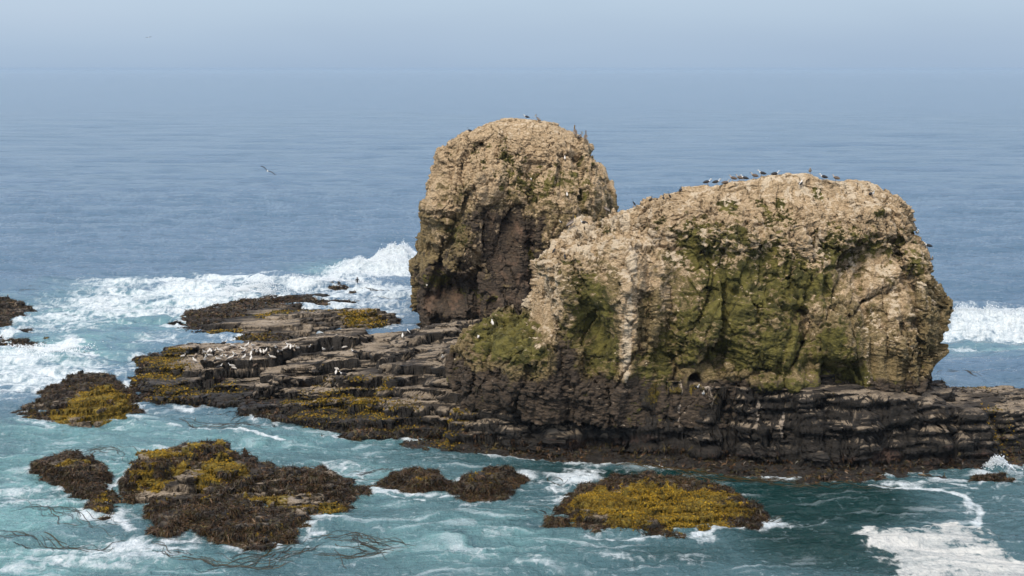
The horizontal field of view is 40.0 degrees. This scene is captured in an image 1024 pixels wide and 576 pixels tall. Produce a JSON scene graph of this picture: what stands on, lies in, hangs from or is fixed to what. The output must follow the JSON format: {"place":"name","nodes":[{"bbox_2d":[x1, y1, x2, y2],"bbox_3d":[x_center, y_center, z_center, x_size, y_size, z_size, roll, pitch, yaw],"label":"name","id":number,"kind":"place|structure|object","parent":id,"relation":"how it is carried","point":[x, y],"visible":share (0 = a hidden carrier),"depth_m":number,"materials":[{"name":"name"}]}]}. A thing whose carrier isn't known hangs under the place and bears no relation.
{"place":"outdoors","nodes":[
{"label":"outdoors","id":0,"kind":"place"},
{"bbox_2d":[0,70,1023,575],"bbox_3d":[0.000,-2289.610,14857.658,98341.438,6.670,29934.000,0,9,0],"label":"sea","id":1,"kind":"structure","parent":0,"point":[136,206],"depth_m":282.07,"materials":[{"name":"liquid"}]},
{"bbox_2d":[0,294,36,326],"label":"rock","id":2,"kind":"object","parent":1,"relation":"in","point":[10,308],"visible":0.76,"depth_m":206.72,"materials":[{"name":"brown stone"}]},
{"bbox_2d":[0,328,84,352],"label":"rock","id":3,"kind":"object","parent":1,"relation":"in","point":[20,341],"visible":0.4,"depth_m":181.33,"materials":[{"name":"grey stone"}]},
{"bbox_2d":[0,499,130,551],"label":"kelp","id":4,"kind":"object","parent":1,"relation":"on","point":[68,547],"visible":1,"depth_m":108.19},
{"bbox_2d":[27,448,122,520],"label":"rock","id":5,"kind":"object","parent":1,"relation":"in","point":[77,473],"visible":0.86,"depth_m":122.31,"materials":[{"name":"brown stone"}]},
{"bbox_2d":[11,370,145,427],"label":"rock","id":6,"kind":"object","parent":1,"relation":"in","point":[81,399],"visible":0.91,"depth_m":146.25,"materials":[{"name":"brown stone"}]},
{"bbox_2d":[83,446,136,460],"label":"kelp","id":7,"kind":"object","parent":1,"relation":"on","point":[105,449],"visible":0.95,"depth_m":132.80},
{"bbox_2d":[179,411,265,428],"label":"kelp","id":8,"kind":"object","parent":1,"relation":"on","point":[223,424],"visible":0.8,"depth_m":141.96},
{"bbox_2d":[151,537,323,571],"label":"kelp","id":9,"kind":"object","parent":1,"relation":"on","point":[237,565],"visible":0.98,"depth_m":103.03},
{"bbox_2d":[115,437,372,552],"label":"rock","id":10,"kind":"object","parent":1,"relation":"in","point":[218,491],"visible":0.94,"depth_m":116.97,"materials":[{"name":"brown stone"}]},
{"bbox_2d":[168,293,400,341],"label":"rocky reef","id":11,"kind":"object","parent":1,"relation":"in","point":[268,318],"visible":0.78,"depth_m":196.84},
{"bbox_2d":[275,465,390,479],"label":"kelp","id":12,"kind":"object","parent":1,"relation":"on","point":[361,472],"visible":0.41,"depth_m":125.87},
{"bbox_2d":[328,280,356,293],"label":"rock","id":13,"kind":"object","parent":1,"relation":"in","point":[340,287],"visible":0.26,"depth_m":225.54,"materials":[{"name":"grey stone"}]},
{"bbox_2d":[312,530,414,568],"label":"kelp","id":14,"kind":"object","parent":1,"relation":"on","point":[361,543],"visible":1,"depth_m":106.34},
{"bbox_2d":[358,287,400,300],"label":"kelp","id":15,"kind":"object","parent":1,"relation":"on","point":[376,290],"visible":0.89,"depth_m":221.76},
{"bbox_2d":[364,465,452,493],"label":"rock","id":16,"kind":"object","parent":1,"relation":"in","point":[415,479],"visible":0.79,"depth_m":121.34,"materials":[{"name":"brown stone"}]},
{"bbox_2d":[445,463,532,502],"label":"rock","id":17,"kind":"object","parent":1,"relation":"in","point":[494,483],"visible":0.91,"depth_m":119.41,"materials":[{"name":"brown stone"}]},
{"bbox_2d":[2,241,1023,470],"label":"spray","id":18,"kind":"object","parent":1,"relation":"on","point":[376,258],"visible":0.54,"depth_m":221.61,"materials":[{"name":"white liquid"}]},
{"bbox_2d":[408,118,618,326],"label":"sea stack","id":19,"kind":"object","parent":1,"relation":"in","point":[491,214],"visible":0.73,"depth_m":186.76,"materials":[{"name":"stone"}]},
{"bbox_2d":[125,318,1023,484],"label":"rock shelf","id":20,"kind":"object","parent":1,"relation":"in","point":[394,385],"visible":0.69,"depth_m":131.82,"materials":[{"name":"brown stone"}]},
{"bbox_2d":[444,173,953,428],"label":"sea stack","id":21,"kind":"object","parent":20,"relation":"on","point":[762,284],"visible":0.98,"depth_m":129.96,"materials":[{"name":"stone"}]},
{"bbox_2d":[566,215,575,228],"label":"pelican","id":22,"kind":"object","parent":21,"relation":"on","point":[570,222],"visible":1,"depth_m":139.66,"materials":[{"name":"white"}]},
{"bbox_2d":[540,469,771,538],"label":"rock","id":23,"kind":"object","parent":1,"relation":"in","point":[651,502],"visible":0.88,"depth_m":112.26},
{"bbox_2d":[525,477,791,525],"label":"kelp","id":24,"kind":"object","parent":1,"relation":"on","point":[567,479],"visible":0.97,"depth_m":114.67},
{"bbox_2d":[603,462,894,489],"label":"kelp","id":25,"kind":"object","parent":1,"relation":"on","point":[757,479],"visible":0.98,"depth_m":123.61},
{"bbox_2d":[967,470,1015,482],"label":"rock","id":26,"kind":"object","parent":1,"relation":"in","point":[999,476],"visible":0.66,"depth_m":122.99,"materials":[{"name":"brown stone"}]},
{"bbox_2d":[0,0,1023,69],"label":"sky","id":27,"kind":"structure","parent":0,"point":[35,34],"materials":[{"name":"blue"}]},
{"bbox_2d":[932,369,979,375],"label":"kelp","id":28,"kind":"object","parent":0,"point":[963,370],"visible":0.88,"depth_m":165.06}
]}

